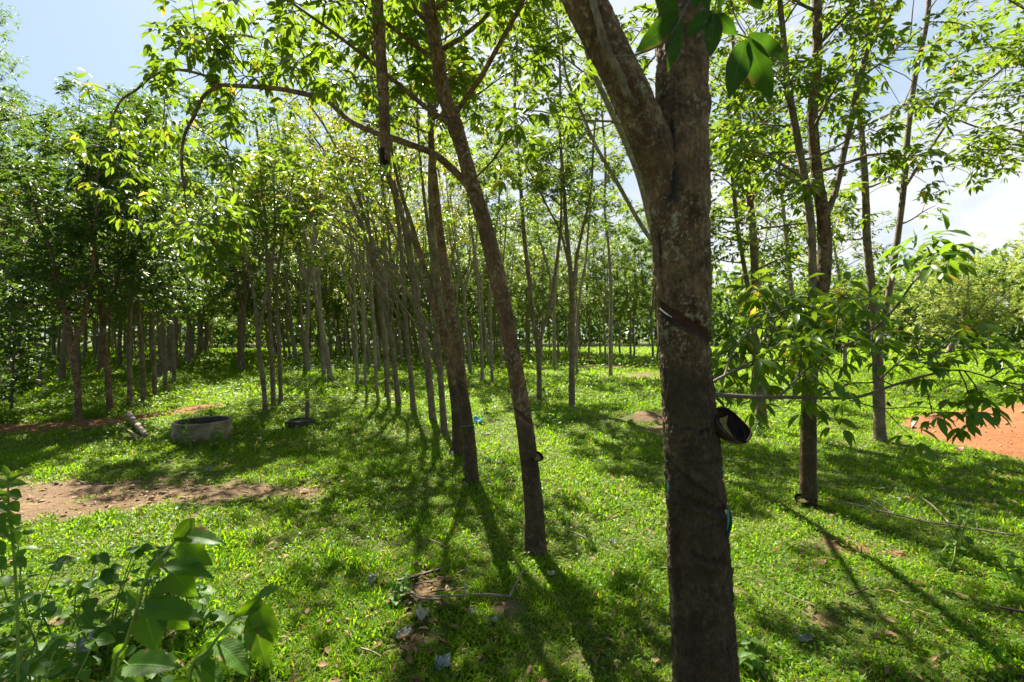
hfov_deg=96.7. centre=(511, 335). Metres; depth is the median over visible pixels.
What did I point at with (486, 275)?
rubber tree
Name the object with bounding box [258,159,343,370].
rubber tree
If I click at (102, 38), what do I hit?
sky
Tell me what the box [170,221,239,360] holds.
rubber tree
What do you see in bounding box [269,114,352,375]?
rubber tree
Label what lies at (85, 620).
weed
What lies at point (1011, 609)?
stick
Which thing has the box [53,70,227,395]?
rubber tree
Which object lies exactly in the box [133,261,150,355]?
rubber tree
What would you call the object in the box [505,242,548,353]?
rubber tree
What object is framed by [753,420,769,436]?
weed
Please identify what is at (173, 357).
rubber tree
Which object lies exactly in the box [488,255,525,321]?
rubber tree
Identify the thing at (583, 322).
rubber tree
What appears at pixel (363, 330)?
rubber tree
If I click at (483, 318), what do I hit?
rubber tree
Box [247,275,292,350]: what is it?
rubber tree
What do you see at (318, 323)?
rubber tree
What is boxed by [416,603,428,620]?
fallen leaf
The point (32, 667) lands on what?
weed
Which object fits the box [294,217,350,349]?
rubber tree
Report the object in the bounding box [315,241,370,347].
rubber tree
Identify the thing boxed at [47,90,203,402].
rubber tree
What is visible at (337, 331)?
rubber tree
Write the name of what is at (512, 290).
rubber tree
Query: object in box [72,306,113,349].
rubber tree
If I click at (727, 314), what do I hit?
distant wood
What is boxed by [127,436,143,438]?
stick
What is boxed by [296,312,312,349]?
rubber tree
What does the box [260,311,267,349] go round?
rubber tree
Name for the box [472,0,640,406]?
rubber tree
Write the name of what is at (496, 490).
grass
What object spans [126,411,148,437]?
log
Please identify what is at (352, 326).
rubber tree
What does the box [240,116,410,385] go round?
rubber tree
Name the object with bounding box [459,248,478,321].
rubber tree
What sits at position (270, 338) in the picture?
rubber tree
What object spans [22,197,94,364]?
rubber tree
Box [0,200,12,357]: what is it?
rubber tree
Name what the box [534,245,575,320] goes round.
rubber tree
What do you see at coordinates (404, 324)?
rubber tree
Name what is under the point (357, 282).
rubber tree
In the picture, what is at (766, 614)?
stick
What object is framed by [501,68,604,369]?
rubber tree
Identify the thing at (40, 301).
rubber tree
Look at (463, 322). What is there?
rubber tree
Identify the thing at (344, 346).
rubber tree
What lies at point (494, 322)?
rubber tree
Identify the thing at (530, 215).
rubber tree
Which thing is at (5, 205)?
rubber tree
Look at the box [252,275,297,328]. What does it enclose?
rubber tree
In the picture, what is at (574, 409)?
weed
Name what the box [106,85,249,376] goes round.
rubber tree
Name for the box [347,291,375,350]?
rubber tree
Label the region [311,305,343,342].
rubber tree
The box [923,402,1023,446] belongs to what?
mound clods
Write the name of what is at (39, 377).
rubber tree
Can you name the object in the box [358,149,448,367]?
rubber tree
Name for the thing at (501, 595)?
stick
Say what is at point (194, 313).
rubber tree
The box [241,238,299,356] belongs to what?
rubber tree
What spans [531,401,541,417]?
weed
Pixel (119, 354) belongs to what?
rubber tree
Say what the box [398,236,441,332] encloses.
rubber tree
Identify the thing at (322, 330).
rubber tree
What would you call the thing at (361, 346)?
rubber tree
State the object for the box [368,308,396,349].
rubber tree
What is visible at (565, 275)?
rubber tree
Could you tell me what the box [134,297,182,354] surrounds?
rubber tree
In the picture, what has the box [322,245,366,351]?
rubber tree
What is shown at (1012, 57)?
rubber tree
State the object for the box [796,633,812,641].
plastic scrap
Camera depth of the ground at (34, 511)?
3.59 m
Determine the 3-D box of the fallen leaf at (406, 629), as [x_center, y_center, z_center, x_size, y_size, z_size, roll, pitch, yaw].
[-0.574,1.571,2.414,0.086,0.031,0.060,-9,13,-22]
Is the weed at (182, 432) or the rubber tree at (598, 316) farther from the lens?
the rubber tree at (598, 316)
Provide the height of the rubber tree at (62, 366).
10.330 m
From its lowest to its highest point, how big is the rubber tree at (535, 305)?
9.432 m
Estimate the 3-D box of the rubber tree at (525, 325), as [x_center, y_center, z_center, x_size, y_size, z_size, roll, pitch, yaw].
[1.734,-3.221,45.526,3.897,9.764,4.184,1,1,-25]
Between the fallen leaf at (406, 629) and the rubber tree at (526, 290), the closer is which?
the fallen leaf at (406, 629)
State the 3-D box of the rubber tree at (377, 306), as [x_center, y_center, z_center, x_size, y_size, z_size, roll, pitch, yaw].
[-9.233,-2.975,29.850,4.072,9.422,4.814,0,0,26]
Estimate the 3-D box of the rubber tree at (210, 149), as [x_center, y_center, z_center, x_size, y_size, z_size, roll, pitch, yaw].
[-5.250,-1.687,9.580,2.797,6.809,2.587,0,0,-12]
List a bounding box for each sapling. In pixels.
[0,246,74,389]
[0,271,63,411]
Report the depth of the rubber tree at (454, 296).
34.45 m
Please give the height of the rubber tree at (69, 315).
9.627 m
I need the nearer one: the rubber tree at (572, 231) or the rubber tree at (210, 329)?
the rubber tree at (572, 231)
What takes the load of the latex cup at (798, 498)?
on the ground at (34, 511)
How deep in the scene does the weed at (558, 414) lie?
7.72 m
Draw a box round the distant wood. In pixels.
[2,240,1023,348]
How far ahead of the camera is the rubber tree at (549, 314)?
41.76 m
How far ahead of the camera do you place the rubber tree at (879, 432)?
6.89 m
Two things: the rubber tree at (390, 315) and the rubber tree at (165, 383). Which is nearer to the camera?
the rubber tree at (165, 383)
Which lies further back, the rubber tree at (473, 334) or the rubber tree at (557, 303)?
the rubber tree at (473, 334)
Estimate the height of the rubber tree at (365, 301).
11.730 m
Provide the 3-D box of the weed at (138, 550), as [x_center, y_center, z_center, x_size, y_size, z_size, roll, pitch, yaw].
[-1.988,1.330,2.214,0.382,0.580,0.239,0,0,-22]
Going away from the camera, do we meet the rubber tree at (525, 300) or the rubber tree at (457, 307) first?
the rubber tree at (457, 307)
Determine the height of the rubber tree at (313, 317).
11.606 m
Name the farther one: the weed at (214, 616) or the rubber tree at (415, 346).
the rubber tree at (415, 346)
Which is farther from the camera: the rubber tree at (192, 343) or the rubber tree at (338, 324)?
the rubber tree at (338, 324)
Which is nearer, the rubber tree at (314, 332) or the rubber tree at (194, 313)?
the rubber tree at (194, 313)
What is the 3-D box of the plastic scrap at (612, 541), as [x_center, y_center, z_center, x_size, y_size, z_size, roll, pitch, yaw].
[0.768,1.562,3.457,0.053,0.043,0.052,8,18,15]
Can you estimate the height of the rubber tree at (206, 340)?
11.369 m
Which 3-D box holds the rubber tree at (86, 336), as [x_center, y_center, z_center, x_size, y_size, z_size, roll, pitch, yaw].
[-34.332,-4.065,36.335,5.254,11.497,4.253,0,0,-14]
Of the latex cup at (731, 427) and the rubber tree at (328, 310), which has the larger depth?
the rubber tree at (328, 310)
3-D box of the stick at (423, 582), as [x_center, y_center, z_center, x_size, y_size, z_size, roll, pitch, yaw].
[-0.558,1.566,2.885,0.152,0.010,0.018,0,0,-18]
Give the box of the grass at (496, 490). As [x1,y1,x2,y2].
[0,346,1023,681]
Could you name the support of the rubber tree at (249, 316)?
on the ground at (34, 511)
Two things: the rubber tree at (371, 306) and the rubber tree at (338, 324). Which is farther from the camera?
the rubber tree at (338, 324)
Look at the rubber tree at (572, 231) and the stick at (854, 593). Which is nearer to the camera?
the stick at (854, 593)
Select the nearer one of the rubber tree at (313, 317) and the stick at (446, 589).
the stick at (446, 589)
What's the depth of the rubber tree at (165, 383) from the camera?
13.21 m
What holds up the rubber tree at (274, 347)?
on the ground at (34, 511)
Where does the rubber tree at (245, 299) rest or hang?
on the ground at (34, 511)
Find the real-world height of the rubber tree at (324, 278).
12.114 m
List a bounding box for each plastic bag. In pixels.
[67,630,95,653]
[473,415,483,422]
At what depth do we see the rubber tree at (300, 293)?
23.45 m
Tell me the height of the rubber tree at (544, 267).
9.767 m
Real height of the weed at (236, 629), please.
0.315 m
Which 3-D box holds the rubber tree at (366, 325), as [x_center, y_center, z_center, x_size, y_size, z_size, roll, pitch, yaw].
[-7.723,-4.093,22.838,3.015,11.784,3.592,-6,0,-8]
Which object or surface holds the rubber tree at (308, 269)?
on the ground at (34, 511)
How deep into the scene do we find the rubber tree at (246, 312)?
38.18 m
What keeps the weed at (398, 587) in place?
on the ground at (34, 511)
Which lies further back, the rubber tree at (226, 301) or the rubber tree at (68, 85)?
the rubber tree at (226, 301)
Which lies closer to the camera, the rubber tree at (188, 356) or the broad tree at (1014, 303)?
the rubber tree at (188, 356)
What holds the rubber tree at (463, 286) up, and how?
on the ground at (34, 511)
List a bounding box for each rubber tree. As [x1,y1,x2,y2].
[0,71,223,412]
[0,80,128,380]
[0,93,76,373]
[0,98,71,297]
[0,110,219,421]
[0,127,67,366]
[0,147,72,370]
[0,153,61,390]
[0,157,106,386]
[0,193,50,323]
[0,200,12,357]
[3,185,69,357]
[12,114,140,376]
[15,172,86,363]
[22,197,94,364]
[32,200,121,361]
[33,210,61,355]
[40,103,147,371]
[41,262,82,327]
[44,301,46,349]
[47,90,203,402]
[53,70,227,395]
[58,83,225,407]
[64,0,598,557]
[64,157,139,368]
[68,173,167,364]
[71,141,144,366]
[71,232,125,358]
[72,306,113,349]
[80,294,143,354]
[81,167,148,361]
[81,306,144,353]
[81,307,87,352]
[85,298,125,353]
[88,124,209,388]
[91,302,93,351]
[96,136,233,383]
[97,225,166,357]
[105,83,233,371]
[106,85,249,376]
[111,317,113,349]
[133,125,233,369]
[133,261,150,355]
[133,309,135,351]
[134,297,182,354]
[138,163,229,364]
[139,162,226,364]
[139,218,168,341]
[142,209,218,353]
[144,316,147,349]
[165,94,337,411]
[165,183,225,360]
[165,300,196,350]
[166,90,317,407]
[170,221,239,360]
[178,274,225,354]
[179,263,231,355]
[182,292,229,350]
[195,181,293,346]
[196,145,283,326]
[197,261,228,333]
[198,296,232,352]
[201,204,282,318]
[201,301,219,353]
[203,138,334,403]
[204,162,293,370]
[205,171,284,368]
[207,305,224,350]
[208,269,259,322]
[209,300,231,348]
[211,304,223,348]
[212,1,446,411]
[212,221,280,304]
[214,315,253,330]
[215,190,283,342]
[215,234,262,323]
[215,269,240,318]
[232,290,283,350]
[237,2,466,422]
[238,203,316,359]
[238,206,322,361]
[239,46,345,381]
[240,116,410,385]
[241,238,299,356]
[246,163,309,360]
[246,231,306,355]
[247,113,395,387]
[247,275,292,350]
[248,239,293,353]
[250,0,496,435]
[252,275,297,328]
[257,0,542,456]
[258,28,446,405]
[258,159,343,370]
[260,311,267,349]
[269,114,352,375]
[269,177,319,361]
[272,262,298,343]
[274,72,416,392]
[274,90,421,397]
[277,171,338,367]
[283,214,365,359]
[283,242,340,353]
[285,219,360,359]
[290,254,341,351]
[291,224,346,307]
[292,227,331,351]
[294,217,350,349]
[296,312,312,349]
[303,216,373,362]
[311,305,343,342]
[312,313,324,346]
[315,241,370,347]
[321,136,404,370]
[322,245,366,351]
[324,186,369,361]
[324,255,357,349]
[328,141,380,366]
[329,243,367,351]
[333,242,374,353]
[334,296,340,350]
[339,165,430,361]
[339,232,409,345]
[339,254,360,349]
[340,140,424,371]
[345,210,391,353]
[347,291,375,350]
[350,0,548,485]
[356,230,399,356]
[356,265,402,350]
[357,212,410,360]
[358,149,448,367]
[360,243,408,351]
[360,316,375,341]
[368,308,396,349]
[377,211,428,355]
[386,185,428,364]
[389,274,416,349]
[391,238,413,354]
[392,0,1023,681]
[392,255,428,350]
[394,218,457,357]
[394,263,414,350]
[394,314,411,349]
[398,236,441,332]
[399,199,475,316]
[406,120,475,281]
[412,68,518,381]
[419,226,471,331]
[423,229,488,344]
[424,133,510,372]
[424,179,480,361]
[441,206,486,356]
[445,167,507,365]
[446,122,568,385]
[448,213,519,359]
[453,230,486,332]
[453,234,514,354]
[455,250,474,349]
[457,250,492,349]
[459,0,744,245]
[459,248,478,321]
[461,282,477,350]
[463,317,476,347]
[464,137,529,367]
[465,220,522,354]
[467,226,514,352]
[468,3,624,402]
[468,196,546,313]
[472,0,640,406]
[475,276,495,348]
[484,216,544,307]
[488,247,528,315]
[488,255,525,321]
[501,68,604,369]
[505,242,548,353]
[506,207,547,356]
[510,261,545,350]
[512,210,577,359]
[513,249,551,350]
[514,266,539,348]
[516,240,566,327]
[523,243,555,333]
[532,225,588,358]
[534,126,630,374]
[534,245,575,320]
[539,247,575,349]
[544,219,621,358]
[545,250,582,351]
[549,254,592,353]
[554,30,643,376]
[560,216,619,355]
[560,243,599,350]
[564,206,639,360]
[567,248,622,353]
[580,247,641,355]
[589,227,651,354]
[593,215,654,358]
[600,232,654,356]
[612,207,655,361]
[626,254,658,357]
[632,0,862,429]
[709,0,995,506]
[711,249,724,306]
[726,67,897,325]
[727,179,797,295]
[774,174,935,375]
[796,0,1023,442]
[903,0,1023,179]
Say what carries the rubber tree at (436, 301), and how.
on the ground at (34, 511)
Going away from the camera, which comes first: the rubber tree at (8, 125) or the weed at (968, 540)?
the weed at (968, 540)
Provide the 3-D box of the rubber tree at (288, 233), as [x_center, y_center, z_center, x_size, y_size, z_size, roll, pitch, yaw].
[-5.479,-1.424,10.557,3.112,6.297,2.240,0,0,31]
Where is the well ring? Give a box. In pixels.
[171,415,232,444]
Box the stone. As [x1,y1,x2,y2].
[48,616,66,629]
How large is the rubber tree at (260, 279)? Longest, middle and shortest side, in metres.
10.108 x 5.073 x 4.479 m
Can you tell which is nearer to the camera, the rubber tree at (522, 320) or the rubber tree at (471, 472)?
the rubber tree at (471, 472)
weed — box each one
[0,465,26,681]
[0,489,8,569]
[0,523,47,630]
[0,556,76,681]
[0,576,106,681]
[0,631,81,681]
[15,552,110,681]
[33,632,115,681]
[53,543,153,659]
[99,545,176,645]
[100,673,161,681]
[109,518,224,681]
[125,604,175,681]
[130,550,172,594]
[173,586,279,681]
[175,416,194,447]
[180,578,226,626]
[209,428,223,448]
[221,614,251,664]
[319,417,330,427]
[387,573,411,604]
[480,402,488,412]
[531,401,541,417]
[549,412,562,429]
[569,405,579,420]
[738,635,770,681]
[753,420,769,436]
[928,539,966,571]
[940,505,975,546]
[992,550,1023,589]
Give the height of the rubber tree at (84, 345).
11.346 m
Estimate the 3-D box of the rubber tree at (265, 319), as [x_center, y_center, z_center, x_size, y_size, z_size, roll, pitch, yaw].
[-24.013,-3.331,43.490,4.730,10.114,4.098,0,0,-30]
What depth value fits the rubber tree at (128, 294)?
26.50 m
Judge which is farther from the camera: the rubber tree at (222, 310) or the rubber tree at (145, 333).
the rubber tree at (145, 333)
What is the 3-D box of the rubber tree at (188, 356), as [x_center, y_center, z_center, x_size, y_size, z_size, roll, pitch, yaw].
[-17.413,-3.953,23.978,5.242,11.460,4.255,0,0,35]
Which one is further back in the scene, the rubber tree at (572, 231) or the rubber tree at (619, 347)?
the rubber tree at (619, 347)
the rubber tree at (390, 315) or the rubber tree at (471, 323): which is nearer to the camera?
the rubber tree at (390, 315)
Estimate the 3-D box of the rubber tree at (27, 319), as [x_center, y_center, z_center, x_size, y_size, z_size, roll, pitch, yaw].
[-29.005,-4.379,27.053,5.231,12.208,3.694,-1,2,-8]
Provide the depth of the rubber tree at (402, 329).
43.39 m
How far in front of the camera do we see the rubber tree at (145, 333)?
45.49 m
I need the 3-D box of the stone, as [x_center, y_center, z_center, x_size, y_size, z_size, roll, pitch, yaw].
[-2.508,1.585,2.509,0.094,0.063,0.082,0,0,41]
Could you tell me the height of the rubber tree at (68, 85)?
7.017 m
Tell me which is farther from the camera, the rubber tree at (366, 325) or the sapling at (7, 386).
the rubber tree at (366, 325)
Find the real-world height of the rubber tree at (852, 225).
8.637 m
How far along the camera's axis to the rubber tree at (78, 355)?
17.01 m
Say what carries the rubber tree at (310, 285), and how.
on the ground at (34, 511)
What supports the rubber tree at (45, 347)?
on the ground at (34, 511)
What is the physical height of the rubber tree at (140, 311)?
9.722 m
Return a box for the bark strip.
[398,568,440,581]
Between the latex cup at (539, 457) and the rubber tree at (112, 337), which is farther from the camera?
the rubber tree at (112, 337)
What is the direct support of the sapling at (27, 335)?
on the ground at (34, 511)
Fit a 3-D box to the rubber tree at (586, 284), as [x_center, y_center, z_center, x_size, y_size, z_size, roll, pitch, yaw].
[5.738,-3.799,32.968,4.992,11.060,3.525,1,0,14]
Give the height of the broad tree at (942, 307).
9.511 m
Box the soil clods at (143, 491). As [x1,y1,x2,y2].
[0,403,322,516]
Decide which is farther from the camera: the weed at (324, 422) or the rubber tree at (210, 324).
the rubber tree at (210, 324)
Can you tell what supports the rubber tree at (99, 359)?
on the ground at (34, 511)
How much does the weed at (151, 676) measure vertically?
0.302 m
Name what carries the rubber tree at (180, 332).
on the ground at (34, 511)
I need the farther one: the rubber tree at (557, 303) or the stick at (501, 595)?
the rubber tree at (557, 303)
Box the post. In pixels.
[305,400,309,416]
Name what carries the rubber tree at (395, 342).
on the ground at (34, 511)
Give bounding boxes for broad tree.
[0,2,103,245]
[865,273,937,342]
[884,231,1023,352]
[974,222,1023,328]
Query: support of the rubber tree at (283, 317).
on the ground at (34, 511)
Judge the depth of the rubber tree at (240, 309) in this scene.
21.85 m
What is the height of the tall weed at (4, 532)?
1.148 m
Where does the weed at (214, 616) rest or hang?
on the ground at (34, 511)
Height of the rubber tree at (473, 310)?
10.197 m
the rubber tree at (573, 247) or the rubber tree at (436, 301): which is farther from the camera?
the rubber tree at (573, 247)
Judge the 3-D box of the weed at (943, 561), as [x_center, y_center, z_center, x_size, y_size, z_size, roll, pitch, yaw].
[3.005,1.518,3.142,0.158,0.206,0.196,0,0,-44]
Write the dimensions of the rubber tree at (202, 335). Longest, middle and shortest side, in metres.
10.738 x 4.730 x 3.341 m
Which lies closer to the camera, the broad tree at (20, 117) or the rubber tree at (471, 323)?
the broad tree at (20, 117)
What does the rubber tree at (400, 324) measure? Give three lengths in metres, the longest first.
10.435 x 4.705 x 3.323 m
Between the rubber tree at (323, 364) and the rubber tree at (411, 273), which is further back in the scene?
the rubber tree at (323, 364)
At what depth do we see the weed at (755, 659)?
2.16 m
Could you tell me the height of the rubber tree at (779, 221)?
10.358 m
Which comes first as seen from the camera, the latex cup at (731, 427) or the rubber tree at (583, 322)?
the latex cup at (731, 427)
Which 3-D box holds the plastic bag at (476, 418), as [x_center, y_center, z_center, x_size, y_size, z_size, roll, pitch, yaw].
[-0.617,1.517,8.288,0.187,0.122,0.170,-9,15,22]
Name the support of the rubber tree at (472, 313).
on the ground at (34, 511)
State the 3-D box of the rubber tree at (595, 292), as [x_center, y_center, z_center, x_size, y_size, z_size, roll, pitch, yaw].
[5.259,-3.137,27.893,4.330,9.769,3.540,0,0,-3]
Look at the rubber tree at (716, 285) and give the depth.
25.88 m
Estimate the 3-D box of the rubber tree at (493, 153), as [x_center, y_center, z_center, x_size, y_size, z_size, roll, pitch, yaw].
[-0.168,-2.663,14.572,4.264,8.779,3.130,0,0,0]
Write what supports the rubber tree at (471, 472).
on the ground at (34, 511)
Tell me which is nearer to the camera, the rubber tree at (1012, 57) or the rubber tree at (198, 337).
the rubber tree at (1012, 57)
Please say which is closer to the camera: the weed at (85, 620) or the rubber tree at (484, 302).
the weed at (85, 620)
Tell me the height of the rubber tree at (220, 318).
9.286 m
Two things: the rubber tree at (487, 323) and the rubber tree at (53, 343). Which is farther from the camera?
the rubber tree at (487, 323)
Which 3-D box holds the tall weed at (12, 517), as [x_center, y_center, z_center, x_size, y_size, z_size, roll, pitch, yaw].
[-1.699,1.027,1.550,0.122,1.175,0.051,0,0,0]
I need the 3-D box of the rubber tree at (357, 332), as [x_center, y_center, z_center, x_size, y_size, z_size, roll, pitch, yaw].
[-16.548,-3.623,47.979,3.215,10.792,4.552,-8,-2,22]
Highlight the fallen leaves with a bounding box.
[1,430,1023,681]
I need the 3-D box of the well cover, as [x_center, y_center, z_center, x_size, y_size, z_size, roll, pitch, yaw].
[-3.772,1.590,8.108,0.491,0.214,0.499,0,0,0]
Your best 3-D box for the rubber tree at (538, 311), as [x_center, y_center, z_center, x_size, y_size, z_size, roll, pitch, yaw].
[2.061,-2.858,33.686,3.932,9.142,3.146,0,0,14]
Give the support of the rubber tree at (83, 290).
on the ground at (34, 511)
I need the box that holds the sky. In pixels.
[0,0,1023,336]
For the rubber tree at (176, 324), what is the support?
on the ground at (34, 511)
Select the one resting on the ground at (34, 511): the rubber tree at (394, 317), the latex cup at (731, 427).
the rubber tree at (394, 317)
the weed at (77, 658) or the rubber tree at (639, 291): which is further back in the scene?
the rubber tree at (639, 291)
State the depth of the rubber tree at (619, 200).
18.28 m
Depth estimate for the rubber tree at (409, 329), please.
41.66 m
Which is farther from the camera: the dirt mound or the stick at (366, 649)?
the dirt mound
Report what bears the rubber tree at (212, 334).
on the ground at (34, 511)
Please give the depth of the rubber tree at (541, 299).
43.68 m
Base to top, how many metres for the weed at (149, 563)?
0.361 m
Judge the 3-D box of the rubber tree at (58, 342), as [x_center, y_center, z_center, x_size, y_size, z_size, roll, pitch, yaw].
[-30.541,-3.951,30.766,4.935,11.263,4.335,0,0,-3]
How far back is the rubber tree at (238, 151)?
23.83 m
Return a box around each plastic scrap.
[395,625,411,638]
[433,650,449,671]
[610,537,616,544]
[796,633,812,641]
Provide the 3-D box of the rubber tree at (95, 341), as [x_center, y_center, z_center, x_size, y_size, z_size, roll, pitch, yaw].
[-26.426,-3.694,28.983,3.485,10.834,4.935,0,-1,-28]
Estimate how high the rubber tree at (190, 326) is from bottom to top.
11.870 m
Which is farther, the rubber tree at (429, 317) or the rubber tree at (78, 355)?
the rubber tree at (429, 317)
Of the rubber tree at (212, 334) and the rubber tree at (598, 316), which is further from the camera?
the rubber tree at (212, 334)
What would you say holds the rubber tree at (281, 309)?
on the ground at (34, 511)
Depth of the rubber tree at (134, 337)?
41.52 m
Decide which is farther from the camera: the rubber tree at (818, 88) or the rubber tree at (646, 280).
the rubber tree at (646, 280)
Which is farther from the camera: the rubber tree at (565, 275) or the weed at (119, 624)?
the rubber tree at (565, 275)
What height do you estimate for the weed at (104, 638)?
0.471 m
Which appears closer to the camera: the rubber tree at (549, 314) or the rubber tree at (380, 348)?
the rubber tree at (380, 348)
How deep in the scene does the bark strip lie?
2.99 m
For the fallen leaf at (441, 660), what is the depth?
2.18 m
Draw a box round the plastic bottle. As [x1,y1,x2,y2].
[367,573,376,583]
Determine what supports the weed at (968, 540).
on the ground at (34, 511)
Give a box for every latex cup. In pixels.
[532,451,543,461]
[714,406,751,444]
[794,493,808,503]
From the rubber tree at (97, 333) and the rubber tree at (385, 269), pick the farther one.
the rubber tree at (97, 333)
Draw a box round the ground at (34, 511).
[0,337,1023,681]
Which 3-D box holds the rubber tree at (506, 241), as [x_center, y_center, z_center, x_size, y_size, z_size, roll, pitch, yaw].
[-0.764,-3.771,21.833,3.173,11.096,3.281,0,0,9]
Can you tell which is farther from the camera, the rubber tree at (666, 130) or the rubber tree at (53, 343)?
the rubber tree at (53, 343)
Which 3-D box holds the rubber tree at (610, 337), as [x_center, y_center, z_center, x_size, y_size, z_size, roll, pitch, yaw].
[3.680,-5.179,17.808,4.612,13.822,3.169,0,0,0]
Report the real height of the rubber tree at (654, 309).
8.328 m
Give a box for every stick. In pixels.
[108,418,139,436]
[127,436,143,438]
[359,647,381,656]
[404,569,523,597]
[408,590,442,599]
[412,581,435,585]
[430,587,468,592]
[565,529,591,541]
[754,610,778,621]
[784,593,816,606]
[849,585,876,595]
[998,606,1023,612]
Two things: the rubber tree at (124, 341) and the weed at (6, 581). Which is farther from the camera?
the rubber tree at (124, 341)
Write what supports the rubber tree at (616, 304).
on the ground at (34, 511)
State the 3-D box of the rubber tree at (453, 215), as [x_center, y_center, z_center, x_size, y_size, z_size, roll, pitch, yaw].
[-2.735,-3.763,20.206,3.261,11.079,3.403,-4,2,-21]
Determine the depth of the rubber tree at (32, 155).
21.26 m
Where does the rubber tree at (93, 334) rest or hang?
on the ground at (34, 511)
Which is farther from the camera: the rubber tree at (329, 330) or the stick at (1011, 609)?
the rubber tree at (329, 330)
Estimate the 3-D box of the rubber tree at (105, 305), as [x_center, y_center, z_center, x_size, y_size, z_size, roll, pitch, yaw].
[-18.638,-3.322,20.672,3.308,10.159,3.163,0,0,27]
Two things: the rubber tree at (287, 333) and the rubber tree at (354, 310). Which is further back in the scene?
the rubber tree at (287, 333)
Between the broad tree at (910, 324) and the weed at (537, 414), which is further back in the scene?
the broad tree at (910, 324)
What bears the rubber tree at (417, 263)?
on the ground at (34, 511)
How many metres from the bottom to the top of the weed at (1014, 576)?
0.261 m
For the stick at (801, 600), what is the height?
0.041 m
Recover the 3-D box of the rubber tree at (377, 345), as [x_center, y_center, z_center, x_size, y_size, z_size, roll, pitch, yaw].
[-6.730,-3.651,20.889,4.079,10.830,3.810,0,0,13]
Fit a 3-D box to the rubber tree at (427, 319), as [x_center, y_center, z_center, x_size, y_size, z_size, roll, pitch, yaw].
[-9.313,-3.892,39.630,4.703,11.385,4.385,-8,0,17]
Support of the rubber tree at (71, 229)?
on the ground at (34, 511)
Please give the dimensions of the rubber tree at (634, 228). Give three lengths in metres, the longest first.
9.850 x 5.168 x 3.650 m
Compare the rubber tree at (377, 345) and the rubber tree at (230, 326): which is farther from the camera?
the rubber tree at (230, 326)
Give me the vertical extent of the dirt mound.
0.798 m
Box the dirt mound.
[901,402,1023,458]
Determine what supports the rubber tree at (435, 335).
on the ground at (34, 511)
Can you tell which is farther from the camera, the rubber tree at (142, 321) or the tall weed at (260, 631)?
the rubber tree at (142, 321)
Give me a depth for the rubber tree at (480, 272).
30.90 m
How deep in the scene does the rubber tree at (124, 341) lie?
36.04 m
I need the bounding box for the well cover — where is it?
[285,417,314,427]
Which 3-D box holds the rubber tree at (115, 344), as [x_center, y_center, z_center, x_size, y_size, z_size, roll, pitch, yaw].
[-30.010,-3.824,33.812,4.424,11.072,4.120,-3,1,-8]
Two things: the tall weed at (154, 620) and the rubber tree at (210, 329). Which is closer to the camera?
the tall weed at (154, 620)
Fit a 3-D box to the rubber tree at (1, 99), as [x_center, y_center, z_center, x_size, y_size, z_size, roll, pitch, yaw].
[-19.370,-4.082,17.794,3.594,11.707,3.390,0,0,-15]
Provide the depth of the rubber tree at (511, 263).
26.45 m
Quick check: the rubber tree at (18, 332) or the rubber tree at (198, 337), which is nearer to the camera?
the rubber tree at (18, 332)
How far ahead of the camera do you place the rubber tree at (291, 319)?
25.21 m
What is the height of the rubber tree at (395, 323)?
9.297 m
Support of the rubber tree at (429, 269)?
on the ground at (34, 511)
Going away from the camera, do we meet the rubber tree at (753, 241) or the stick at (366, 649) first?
the stick at (366, 649)
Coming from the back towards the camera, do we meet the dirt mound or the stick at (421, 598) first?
the dirt mound
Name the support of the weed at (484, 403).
on the ground at (34, 511)
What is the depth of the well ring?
6.82 m
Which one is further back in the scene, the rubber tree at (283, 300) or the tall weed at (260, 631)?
the rubber tree at (283, 300)
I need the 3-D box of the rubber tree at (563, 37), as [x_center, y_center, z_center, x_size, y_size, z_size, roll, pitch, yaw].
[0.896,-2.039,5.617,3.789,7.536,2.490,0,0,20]
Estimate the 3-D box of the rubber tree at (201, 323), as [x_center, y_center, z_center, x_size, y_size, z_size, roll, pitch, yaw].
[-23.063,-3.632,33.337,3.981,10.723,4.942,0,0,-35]
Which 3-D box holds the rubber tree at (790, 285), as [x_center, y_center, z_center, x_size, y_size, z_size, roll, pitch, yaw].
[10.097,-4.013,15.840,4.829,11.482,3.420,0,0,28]
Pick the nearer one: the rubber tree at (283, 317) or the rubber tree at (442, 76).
the rubber tree at (442, 76)
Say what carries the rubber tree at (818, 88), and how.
on the ground at (34, 511)
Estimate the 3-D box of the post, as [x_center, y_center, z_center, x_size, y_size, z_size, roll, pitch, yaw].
[-3.781,1.416,8.413,0.081,0.469,0.072,0,0,0]
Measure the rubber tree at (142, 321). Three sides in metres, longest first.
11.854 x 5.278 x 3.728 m
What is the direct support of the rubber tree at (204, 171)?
on the ground at (34, 511)
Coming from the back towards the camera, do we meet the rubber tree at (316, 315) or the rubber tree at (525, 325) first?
the rubber tree at (525, 325)
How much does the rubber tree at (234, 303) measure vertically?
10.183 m
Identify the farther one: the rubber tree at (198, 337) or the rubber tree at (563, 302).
the rubber tree at (563, 302)
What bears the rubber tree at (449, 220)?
on the ground at (34, 511)
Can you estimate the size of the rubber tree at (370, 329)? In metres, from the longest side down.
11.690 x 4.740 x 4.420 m
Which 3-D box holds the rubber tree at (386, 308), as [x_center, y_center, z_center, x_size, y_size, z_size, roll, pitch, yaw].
[-3.638,-2.463,10.180,3.604,8.387,3.383,0,0,-29]
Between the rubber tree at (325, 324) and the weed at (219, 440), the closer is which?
the weed at (219, 440)

